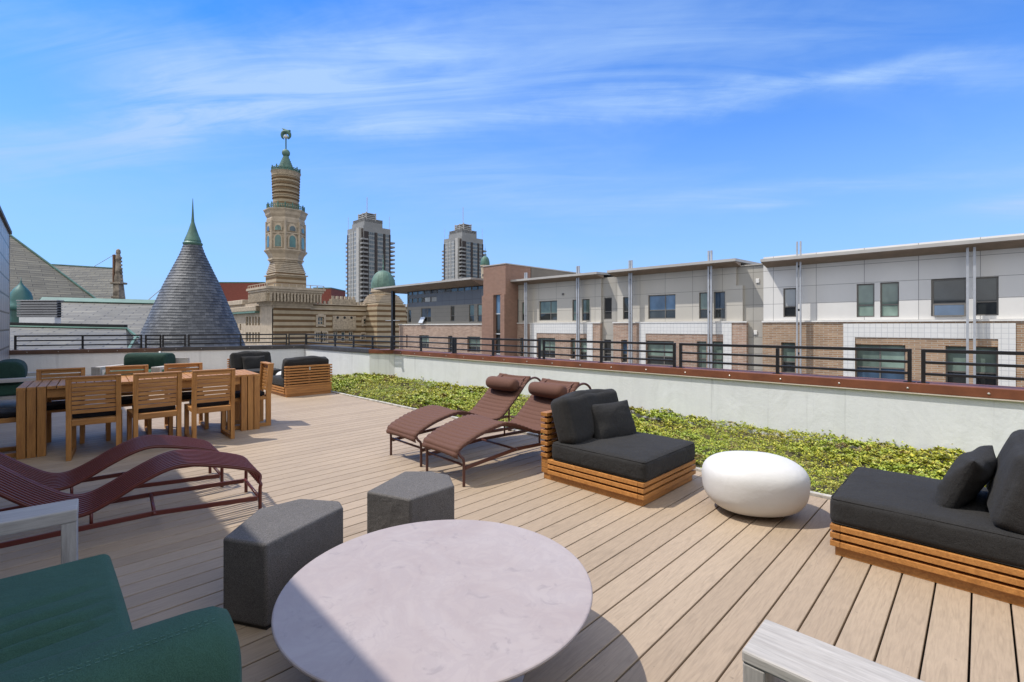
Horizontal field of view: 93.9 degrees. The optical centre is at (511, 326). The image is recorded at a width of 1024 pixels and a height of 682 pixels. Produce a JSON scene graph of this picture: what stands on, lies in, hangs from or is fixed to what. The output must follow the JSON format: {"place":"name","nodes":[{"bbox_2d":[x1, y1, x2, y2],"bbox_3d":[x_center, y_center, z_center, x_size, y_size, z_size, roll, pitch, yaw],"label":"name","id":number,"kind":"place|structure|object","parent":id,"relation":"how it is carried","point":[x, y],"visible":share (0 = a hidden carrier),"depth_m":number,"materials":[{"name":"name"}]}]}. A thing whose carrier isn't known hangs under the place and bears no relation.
{"place":"outdoors","nodes":[
{"label":"outdoors","id":0,"kind":"place"},
{"bbox_2d":[219,282,265,300],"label":"brick block","id":1,"kind":"structure","parent":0,"point":[233,291],"depth_m":175.00,"materials":[{"name":"red brick"}]},
{"bbox_2d":[346,212,394,304],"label":"residential tower","id":2,"kind":"structure","parent":0,"point":[369,243],"depth_m":336.69,"materials":[{"name":"grey concrete"}]},
{"bbox_2d":[442,223,486,279],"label":"residential tower","id":3,"kind":"structure","parent":0,"point":[463,251],"depth_m":392.46,"materials":[{"name":"grey concrete"}]},
{"bbox_2d":[374,263,575,355],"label":"corner block","id":4,"kind":"structure","parent":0,"point":[486,306],"depth_m":46.81,"materials":[{"name":"brown brick"}]},
{"bbox_2d":[408,310,410,321],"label":"window","id":5,"kind":"structure","parent":4,"relation":"in","point":[409,311],"depth_m":54.21,"materials":[{"name":"grey glass"}]},
{"bbox_2d":[418,297,423,302],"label":"window","id":6,"kind":"structure","parent":4,"relation":"in","point":[420,300],"depth_m":52.56,"materials":[{"name":"grey glass"}]},
{"bbox_2d":[421,335,428,348],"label":"window","id":7,"kind":"structure","parent":4,"relation":"in","point":[423,339],"depth_m":52.02,"materials":[{"name":"grey glass"}]},
{"bbox_2d":[422,308,430,321],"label":"window","id":8,"kind":"structure","parent":4,"relation":"in","point":[426,312],"depth_m":51.87,"materials":[{"name":"blue glass"}]},
{"bbox_2d":[431,296,436,301],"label":"window","id":9,"kind":"structure","parent":4,"relation":"in","point":[433,299],"depth_m":50.90,"materials":[{"name":"grey glass"}]},
{"bbox_2d":[451,306,453,320],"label":"window","id":10,"kind":"structure","parent":4,"relation":"in","point":[452,307],"depth_m":48.77,"materials":[{"name":"black glass"}]},
{"bbox_2d":[469,305,473,321],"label":"window","id":11,"kind":"structure","parent":4,"relation":"in","point":[471,307],"depth_m":46.71,"materials":[{"name":"blue glass"}]},
{"bbox_2d":[469,336,479,351],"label":"window","id":12,"kind":"structure","parent":4,"relation":"in","point":[471,341],"depth_m":46.37,"materials":[{"name":"grey glass"}]},
{"bbox_2d":[478,304,481,321],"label":"window","id":13,"kind":"structure","parent":4,"relation":"in","point":[479,305],"depth_m":45.81,"materials":[{"name":"blue glass"}]},
{"bbox_2d":[0,0,1023,303],"label":"sky","id":14,"kind":"structure","parent":0,"point":[591,135],"materials":[{"name":"blue"}]},
{"bbox_2d":[510,233,1023,386],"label":"apartment building","id":15,"kind":"structure","parent":0,"point":[960,294],"depth_m":26.34,"materials":[{"name":"white paint"}]},
{"bbox_2d":[522,302,523,320],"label":"window","id":16,"kind":"structure","parent":15,"relation":"in","point":[522,302],"depth_m":41.93,"materials":[{"name":"grey glass"}]},
{"bbox_2d":[539,338,554,357],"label":"window","id":17,"kind":"structure","parent":15,"relation":"in","point":[550,344],"depth_m":39.85,"materials":[{"name":"grey glass"}]},
{"bbox_2d":[540,301,556,320],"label":"window","id":18,"kind":"structure","parent":15,"relation":"in","point":[548,309],"depth_m":39.88,"materials":[{"name":"blue glass"}]},
{"bbox_2d":[572,338,574,358],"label":"window","id":19,"kind":"structure","parent":15,"relation":"in","point":[573,343],"depth_m":38.04,"materials":[{"name":"black glass"}]},
{"bbox_2d":[573,300,575,320],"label":"window","id":20,"kind":"structure","parent":15,"relation":"in","point":[574,301],"depth_m":38.00,"materials":[{"name":"teal glass"}]},
{"bbox_2d":[581,338,586,359],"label":"window","id":21,"kind":"structure","parent":15,"relation":"in","point":[583,345],"depth_m":37.29,"materials":[{"name":"grey glass"}]},
{"bbox_2d":[582,299,589,320],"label":"window","id":22,"kind":"structure","parent":15,"relation":"in","point":[585,302],"depth_m":37.21,"materials":[{"name":"blue glass"}]},
{"bbox_2d":[604,297,611,318],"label":"window","id":23,"kind":"structure","parent":15,"relation":"in","point":[610,297],"depth_m":36.14,"materials":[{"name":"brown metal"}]},
{"bbox_2d":[622,340,626,361],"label":"window","id":24,"kind":"structure","parent":15,"relation":"in","point":[624,346],"depth_m":34.81,"materials":[{"name":"black glass"}]},
{"bbox_2d":[623,297,627,318],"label":"window","id":25,"kind":"structure","parent":15,"relation":"in","point":[625,299],"depth_m":34.79,"materials":[{"name":"glass"}]},
{"bbox_2d":[647,341,673,365],"bbox_3d":[10.225,1.817,32.817,2.053,1.665,0.080,0,0,44],"label":"window","id":26,"kind":"structure","parent":15,"relation":"in","point":[649,347],"depth_m":32.84,"materials":[{"name":"grey glass"}]},
{"bbox_2d":[649,294,674,318],"bbox_3d":[10.299,-1.343,32.786,1.998,1.636,0.080,0,0,44],"label":"window","id":27,"kind":"structure","parent":15,"relation":"in","point":[658,304],"depth_m":32.77,"materials":[{"name":"blue glass"}]},
{"bbox_2d":[698,341,705,367],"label":"window","id":28,"kind":"structure","parent":15,"relation":"in","point":[700,348],"depth_m":30.81,"materials":[{"name":"grey glass"}]},
{"bbox_2d":[700,292,706,318],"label":"window","id":29,"kind":"structure","parent":15,"relation":"in","point":[703,297],"depth_m":30.79,"materials":[{"name":"teal glass"}]},
{"bbox_2d":[713,341,722,368],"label":"window","id":30,"kind":"structure","parent":15,"relation":"in","point":[716,358],"depth_m":30.11,"materials":[{"name":"glass"}]},
{"bbox_2d":[714,291,724,318],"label":"window","id":31,"kind":"structure","parent":15,"relation":"in","point":[719,297],"depth_m":30.08,"materials":[{"name":"blue glass"}]},
{"bbox_2d":[782,342,794,372],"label":"window","id":32,"kind":"structure","parent":15,"relation":"in","point":[785,352],"depth_m":27.35,"materials":[{"name":"grey glass"}]},
{"bbox_2d":[784,288,795,316],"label":"window","id":33,"kind":"structure","parent":15,"relation":"in","point":[789,294],"depth_m":27.30,"materials":[{"name":"grey glass"}]},
{"bbox_2d":[857,283,873,316],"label":"window","id":34,"kind":"structure","parent":15,"relation":"in","point":[865,292],"depth_m":24.87,"materials":[{"name":"glass"}]},
{"bbox_2d":[856,344,904,379],"bbox_3d":[18.784,1.844,24.424,2.037,1.837,0.080,0,0,44],"label":"window","id":35,"kind":"structure","parent":15,"relation":"in","point":[887,355],"depth_m":24.38,"materials":[{"name":"grey glass"}]},
{"bbox_2d":[880,282,898,316],"bbox_3d":[19.080,-1.348,24.175,0.753,1.758,0.080,0,0,44],"label":"window","id":36,"kind":"structure","parent":15,"relation":"in","point":[889,293],"depth_m":24.17,"materials":[{"name":"glass"}]},
{"bbox_2d":[931,278,965,315],"bbox_3d":[20.590,-1.369,22.554,1.273,1.786,0.281,0,0,44],"label":"window","id":37,"kind":"structure","parent":15,"relation":"in","point":[944,292],"depth_m":22.59,"materials":[{"name":"grey glass"}]},
{"bbox_2d":[946,346,965,383],"bbox_3d":[20.825,1.851,22.422,0.754,1.863,0.080,0,0,44],"label":"window","id":38,"kind":"structure","parent":15,"relation":"in","point":[952,357],"depth_m":22.42,"materials":[{"name":"grey glass"}]},
{"bbox_2d":[976,347,997,384],"bbox_3d":[21.510,1.856,21.750,0.791,1.879,0.080,0,0,44],"label":"window","id":39,"kind":"structure","parent":15,"relation":"in","point":[980,358],"depth_m":21.70,"materials":[{"name":"glass"}]},
{"bbox_2d":[976,276,998,315],"bbox_3d":[21.552,-1.367,21.752,0.782,1.748,0.080,0,0,44],"label":"window","id":40,"kind":"structure","parent":15,"relation":"in","point":[987,290],"depth_m":21.72,"materials":[{"name":"grey glass"}]},
{"bbox_3d":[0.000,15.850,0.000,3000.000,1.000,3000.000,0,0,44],"label":"ground","id":41,"kind":"structure","parent":0,"visible":0},
{"bbox_2d":[10,280,32,321],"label":"ogee dome","id":42,"kind":"structure","parent":41,"relation":"on","point":[20,291],"depth_m":32.52,"materials":[{"name":"green metal"}]},
{"bbox_2d":[10,234,154,349],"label":"church","id":43,"kind":"structure","parent":41,"relation":"on","point":[90,305],"depth_m":35.05,"materials":[{"name":"stone"}]},
{"bbox_2d":[16,300,63,322],"bbox_3d":[-25.247,-0.334,25.616,2.296,2.141,0.410,0,0,3],"label":"roof vent","id":44,"kind":"object","parent":43,"relation":"on","point":[39,311],"visible":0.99,"depth_m":25.46,"materials":[{"name":"grey metal"}]},
{"bbox_2d":[110,249,126,298],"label":"stone pinnacle","id":45,"kind":"object","parent":41,"relation":"on","point":[118,283],"visible":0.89,"depth_m":56.78,"materials":[{"name":"stone"}]},
{"bbox_2d":[137,199,244,347],"bbox_3d":[-19.338,3.798,29.000,6.929,23.104,6.929,0,0,44],"label":"slate cone turret","id":46,"kind":"object","parent":41,"relation":"on","point":[191,298],"visible":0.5,"depth_m":27.69,"materials":[{"name":"grey stone"}]},
{"bbox_2d":[228,296,406,347],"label":"theatre","id":47,"kind":"structure","parent":41,"relation":"on","point":[340,316],"depth_m":126.19,"materials":[{"name":"brick"}]},
{"bbox_2d":[246,128,325,344],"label":"minaret","id":48,"kind":"object","parent":47,"relation":"on","point":[288,295],"visible":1,"depth_m":117.84,"materials":[{"name":"stone"}]},
{"bbox_2d":[267,234,269,248],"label":"arched window","id":49,"kind":"structure","parent":48,"relation":"in","point":[268,236],"depth_m":117.57,"materials":[{"name":"blue glass"}]},
{"bbox_2d":[274,223,281,230],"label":"arched window","id":50,"kind":"structure","parent":48,"relation":"in","point":[277,227],"depth_m":116.69,"materials":[{"name":"teal glass"}]},
{"bbox_2d":[274,233,282,247],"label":"arched window","id":51,"kind":"structure","parent":48,"relation":"in","point":[278,239],"depth_m":116.60,"materials":[{"name":"teal glass"}]},
{"bbox_2d":[288,234,296,248],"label":"arched window","id":52,"kind":"structure","parent":48,"relation":"in","point":[292,240],"depth_m":117.86,"materials":[{"name":"teal glass"}]},
{"bbox_2d":[288,224,296,231],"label":"arched window","id":53,"kind":"structure","parent":48,"relation":"in","point":[291,227],"depth_m":117.86,"materials":[{"name":"teal glass"}]},
{"bbox_2d":[300,236,303,250],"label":"arched window","id":54,"kind":"structure","parent":48,"relation":"in","point":[301,238],"depth_m":120.65,"materials":[{"name":"blue glass"}]},
{"bbox_2d":[318,317,322,324],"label":"window","id":55,"kind":"structure","parent":47,"relation":"in","point":[320,319],"depth_m":123.67,"materials":[{"name":"grey glass"}]},
{"bbox_2d":[341,332,344,341],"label":"window","id":56,"kind":"structure","parent":47,"relation":"in","point":[342,333],"depth_m":128.04,"materials":[{"name":"grey glass"}]},
{"bbox_2d":[349,331,352,341],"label":"window","id":57,"kind":"structure","parent":47,"relation":"in","point":[350,333],"depth_m":129.76,"materials":[{"name":"grey glass"}]},
{"bbox_2d":[313,287,344,303],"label":"brick block","id":58,"kind":"structure","parent":41,"relation":"on","point":[328,293],"depth_m":165.00,"materials":[{"name":"red brick"}]},
{"bbox_2d":[363,259,405,348],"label":"domed turret","id":59,"kind":"object","parent":41,"relation":"on","point":[378,309],"visible":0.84,"depth_m":131.10,"materials":[{"name":"beige brick"}]},
{"bbox_2d":[480,253,489,277],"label":"domed turret","id":60,"kind":"object","parent":41,"relation":"on","point":[484,260],"visible":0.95,"depth_m":171.31,"materials":[{"name":"teal metal"}]},
{"bbox_3d":[-4.890,8.505,1.297,32.800,13.690,19.004,0,0,44],"label":"terrace building","id":61,"kind":"object","parent":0,"visible":0},
{"bbox_2d":[0,206,11,360],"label":"penthouse block","id":62,"kind":"structure","parent":61,"relation":"on","point":[5,231],"depth_m":11.15,"materials":[{"name":"grey tile"}]},
{"bbox_2d":[332,374,1019,681],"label":"roof slab","id":63,"kind":"structure","parent":61,"relation":"on","point":[969,656],"depth_m":2.17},
{"bbox_2d":[9,348,161,377],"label":"parapet wall","id":64,"kind":"structure","parent":63,"relation":"on","point":[35,359],"depth_m":12.86,"materials":[{"name":"white concrete"}]},
{"bbox_2d":[14,335,141,349],"bbox_3d":[-11.717,0.421,13.018,2.744,0.379,0.070,0,0,-26],"label":"railing","id":65,"kind":"object","parent":64,"relation":"on","point":[82,340],"visible":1,"depth_m":12.93,"materials":[{"name":"black metal"}]},
{"bbox_2d":[145,334,161,347],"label":"railing","id":66,"kind":"object","parent":64,"relation":"on","point":[146,339],"visible":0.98,"depth_m":13.71,"materials":[{"name":"black metal"}]},
{"bbox_2d":[161,345,304,369],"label":"parapet wall","id":67,"kind":"structure","parent":63,"relation":"on","point":[212,357],"depth_m":14.36,"materials":[{"name":"concrete"}]},
{"bbox_2d":[162,334,186,346],"bbox_3d":[-9.833,0.411,13.934,0.630,0.359,0.070,0,0,-26],"label":"railing","id":68,"kind":"object","parent":67,"relation":"on","point":[163,339],"visible":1,"depth_m":13.92,"materials":[{"name":"black metal"}]},
{"bbox_2d":[187,334,286,346],"bbox_3d":[-8.342,0.411,14.660,2.698,0.359,0.070,0,0,-26],"label":"railing","id":69,"kind":"object","parent":67,"relation":"on","point":[189,339],"visible":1,"depth_m":14.54,"materials":[{"name":"black metal"}]},
{"bbox_2d":[288,334,306,344],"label":"railing","id":70,"kind":"object","parent":67,"relation":"on","point":[289,338],"visible":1,"depth_m":15.34,"materials":[{"name":"black metal"}]},
{"bbox_2d":[304,345,376,375],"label":"parapet wall","id":71,"kind":"structure","parent":63,"relation":"on","point":[346,360],"depth_m":13.54,"materials":[{"name":"concrete"}]},
{"bbox_2d":[306,334,391,349],"bbox_3d":[-4.860,0.420,13.821,5.091,0.351,0.073,0,0,43],"label":"railing","id":72,"kind":"object","parent":71,"relation":"on","point":[354,340],"visible":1,"depth_m":13.40,"materials":[{"name":"black metal"}]},
{"bbox_2d":[369,349,403,379],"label":"parapet pier","id":73,"kind":"structure","parent":63,"relation":"on","point":[381,361],"depth_m":12.49,"materials":[{"name":"white concrete"}]},
{"bbox_2d":[0,377,1023,681],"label":"deck","id":74,"kind":"structure","parent":63,"relation":"on","point":[692,581],"depth_m":2.83,"materials":[{"name":"beige wood"}]},
{"bbox_2d":[0,407,36,457],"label":"dining chair","id":75,"kind":"object","parent":74,"relation":"on","point":[7,415],"visible":0.32,"depth_m":4.96,"materials":[{"name":"brown wood"}]},
{"bbox_2d":[0,359,49,399],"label":"armchair","id":76,"kind":"object","parent":74,"relation":"on","point":[14,373],"visible":0.61,"depth_m":7.68,"materials":[{"name":"green fabric"}]},
{"bbox_2d":[36,367,84,443],"bbox_3d":[-5.279,0.927,5.595,0.430,0.845,0.559,0,0,-41],"label":"dining chair","id":77,"kind":"object","parent":74,"relation":"on","point":[53,406],"visible":0.25,"depth_m":5.68,"materials":[{"name":"brown wood"}]},
{"bbox_2d":[65,374,121,460],"bbox_3d":[-4.440,0.927,5.106,0.430,0.845,0.559,0,0,-38],"label":"dining chair","id":78,"kind":"object","parent":74,"relation":"on","point":[94,413],"visible":0.95,"depth_m":4.92,"materials":[{"name":"brown wood"}]},
{"bbox_2d":[0,435,223,511],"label":"wire chaise","id":79,"kind":"object","parent":74,"relation":"on","point":[82,473],"visible":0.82,"depth_m":3.72,"materials":[{"name":"paint"}]},
{"bbox_2d":[0,498,241,681],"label":"sofa","id":80,"kind":"object","parent":74,"relation":"on","point":[67,619],"visible":1,"depth_m":1.38,"materials":[{"name":"green fabric"}]},
{"bbox_2d":[105,365,151,440],"bbox_3d":[-4.798,0.927,5.987,0.430,0.845,0.559,0,0,-41],"label":"dining chair","id":81,"kind":"object","parent":74,"relation":"on","point":[126,401],"visible":0.38,"depth_m":6.05,"materials":[{"name":"brown wood"}]},
{"bbox_2d":[0,449,262,548],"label":"wire chaise","id":82,"kind":"object","parent":74,"relation":"on","point":[19,489],"visible":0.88,"depth_m":3.19,"materials":[{"name":"paint"}]},
{"bbox_2d":[16,369,259,459],"bbox_3d":[-4.453,0.988,5.903,2.242,0.724,0.860,0,0,-41],"label":"dining table","id":83,"kind":"object","parent":74,"relation":"on","point":[31,396],"visible":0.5,"depth_m":5.25,"materials":[{"name":"brown wood"}]},
{"bbox_2d":[91,353,189,390],"bbox_3d":[-7.833,0.959,10.144,1.400,0.782,0.903,0,0,0],"label":"armchair","id":84,"kind":"object","parent":74,"relation":"on","point":[155,362],"visible":0.44,"depth_m":10.17,"materials":[{"name":"green fabric"}]},
{"bbox_2d":[127,371,181,439],"bbox_3d":[-4.055,0.927,5.427,0.430,0.845,0.559,0,0,-45],"label":"dining chair","id":85,"kind":"object","parent":74,"relation":"on","point":[156,407],"visible":0.94,"depth_m":5.27,"materials":[{"name":"brown wood"}]},
{"bbox_2d":[164,362,208,431],"bbox_3d":[-4.332,0.927,6.365,0.430,0.845,0.559,0,0,-41],"label":"dining chair","id":86,"kind":"object","parent":74,"relation":"on","point":[187,397],"visible":0.31,"depth_m":6.45,"materials":[{"name":"brown wood"}]},
{"bbox_2d":[184,368,235,438],"bbox_3d":[-3.656,0.927,5.788,0.430,0.845,0.559,0,0,-43],"label":"dining chair","id":87,"kind":"object","parent":74,"relation":"on","point":[206,402],"visible":0.98,"depth_m":5.64,"materials":[{"name":"brown wood"}]},
{"bbox_2d":[223,362,273,430],"bbox_3d":[-3.611,0.927,6.542,0.559,0.845,0.430,0,0,-41],"label":"dining chair","id":88,"kind":"object","parent":74,"relation":"on","point":[266,383],"visible":0.47,"depth_m":6.52,"materials":[{"name":"brown wood"}]},
{"bbox_2d":[227,351,280,376],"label":"lounge chair","id":89,"kind":"object","parent":74,"relation":"on","point":[235,361],"visible":0.39,"depth_m":11.22,"materials":[{"name":"black fabric"}]},
{"bbox_2d":[241,356,264,368],"bbox_3d":[-6.123,0.875,11.371,0.221,0.339,0.549,0,0,44],"label":"throw pillow","id":90,"kind":"object","parent":89,"relation":"on","point":[251,362],"visible":0.73,"depth_m":11.28,"materials":[{"name":"grey fabric"}]},
{"bbox_2d":[223,499,342,629],"bbox_3d":[-1.172,1.157,2.433,0.398,0.385,0.571,0,0,23],"label":"hexagonal pouf","id":91,"kind":"object","parent":74,"relation":"on","point":[269,552],"visible":0.7,"depth_m":2.20,"materials":[{"name":"grey fabric"}]},
{"bbox_2d":[271,356,331,396],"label":"lounge chair","id":92,"kind":"object","parent":74,"relation":"on","point":[305,375],"visible":0.89,"depth_m":9.38,"materials":[{"name":"brown wood"}]},
{"bbox_2d":[367,471,453,533],"bbox_3d":[-0.583,1.157,2.949,0.452,0.385,0.492,0,0,25],"label":"hexagonal pouf","id":93,"kind":"object","parent":74,"relation":"on","point":[406,497],"visible":0.52,"depth_m":2.79,"materials":[{"name":"grey fabric"}]},
{"bbox_2d":[271,520,592,681],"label":"coffee table","id":94,"kind":"object","parent":74,"relation":"on","point":[456,601],"visible":1,"depth_m":1.73,"materials":[{"name":"stone"}]},
{"bbox_2d":[386,373,542,466],"bbox_3d":[-0.476,0.969,5.378,1.769,0.762,0.608,0,0,-43],"label":"sun lounger","id":95,"kind":"object","parent":74,"relation":"on","point":[497,400],"visible":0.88,"depth_m":5.35,"materials":[{"name":"brown fabric"}]},
{"bbox_2d":[422,378,591,486],"bbox_3d":[0.011,0.969,4.795,1.768,0.762,0.608,0,0,-42],"label":"sun lounger","id":96,"kind":"object","parent":74,"relation":"on","point":[454,438],"visible":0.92,"depth_m":4.55,"materials":[{"name":"brown fabric"}]},
{"bbox_2d":[331,391,831,500],"bbox_3d":[2.388,1.364,3.864,19.194,0.072,0.049,0,0,44],"label":"deck edge strip","id":97,"kind":"object","parent":74,"relation":"attached to","point":[821,495],"visible":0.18,"depth_m":6.35,"materials":[{"name":"grey metal"}]},
{"bbox_2d":[541,389,695,505],"bbox_3d":[0.939,0.967,4.230,1.034,0.766,0.918,0,0,44],"label":"lounge chair","id":98,"kind":"object","parent":74,"relation":"on","point":[640,469],"visible":0.81,"depth_m":4.01,"materials":[{"name":"black fabric"}]},
{"bbox_2d":[591,400,636,438],"bbox_3d":[0.924,0.875,4.428,0.540,0.335,0.219,0,0,-33],"label":"throw pillow","id":99,"kind":"object","parent":98,"relation":"on","point":[613,419],"visible":0.73,"depth_m":4.34,"materials":[{"name":"grey fabric"}]},
{"bbox_2d":[702,451,810,517],"bbox_3d":[1.765,1.141,3.497,0.704,0.405,0.604,0,0,7],"label":"pebble pouf","id":100,"kind":"object","parent":74,"relation":"on","point":[756,484],"visible":1,"depth_m":3.27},
{"bbox_2d":[742,619,923,681],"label":"armchair","id":101,"kind":"object","parent":74,"relation":"on","point":[773,651],"visible":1,"depth_m":1.19,"materials":[{"name":"white wood"}]},
{"bbox_2d":[830,429,1023,606],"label":"lounge chair","id":102,"kind":"object","parent":74,"relation":"on","point":[903,523],"visible":0.95,"depth_m":2.55,"materials":[{"name":"black fabric"}]},
{"bbox_2d":[935,445,996,508],"bbox_3d":[2.612,0.875,2.754,0.544,0.330,0.221,0,0,-36],"label":"throw pillow","id":103,"kind":"object","parent":102,"relation":"on","point":[964,481],"visible":0.94,"depth_m":2.62,"materials":[{"name":"grey fabric"}]},
{"bbox_2d":[330,372,985,494],"bbox_3d":[1.816,1.287,6.004,18.679,0.239,2.371,0,0,44],"label":"sedum","id":104,"kind":"object","parent":63,"relation":"on","point":[932,458],"visible":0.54,"depth_m":5.60,"materials":[{"name":"green plant"}]},
{"bbox_2d":[393,350,1023,462],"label":"parapet wall","id":105,"kind":"structure","parent":63,"relation":"on","point":[961,416],"depth_m":5.99,"materials":[{"name":"concrete"}]},
{"bbox_2d":[392,336,453,352],"bbox_3d":[-2.231,0.428,11.717,2.626,0.366,0.070,0,0,44],"label":"railing","id":106,"kind":"object","parent":105,"relation":"on","point":[421,342],"visible":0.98,"depth_m":11.69,"materials":[{"name":"black metal"}]},
{"bbox_2d":[453,337,541,358],"bbox_3d":[-0.376,0.428,9.899,2.603,0.366,0.070,0,0,44],"label":"railing","id":107,"kind":"object","parent":105,"relation":"on","point":[493,345],"visible":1,"depth_m":9.82,"materials":[{"name":"black metal"}]},
{"bbox_2d":[542,340,675,367],"bbox_3d":[1.512,0.428,8.047,2.662,0.366,0.070,0,0,44],"label":"railing","id":108,"kind":"object","parent":105,"relation":"on","point":[601,356],"visible":0.98,"depth_m":7.89,"materials":[{"name":"black metal"}]},
{"bbox_2d":[676,343,915,382],"bbox_3d":[3.429,0.428,6.167,2.715,0.366,0.070,0,0,44],"label":"railing","id":109,"kind":"object","parent":105,"relation":"on","point":[778,356],"visible":1,"depth_m":5.96,"materials":[{"name":"black metal"}]},
{"bbox_2d":[917,349,1023,382],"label":"railing","id":110,"kind":"object","parent":105,"relation":"on","point":[924,362],"visible":1,"depth_m":4.92,"materials":[{"name":"black metal"}]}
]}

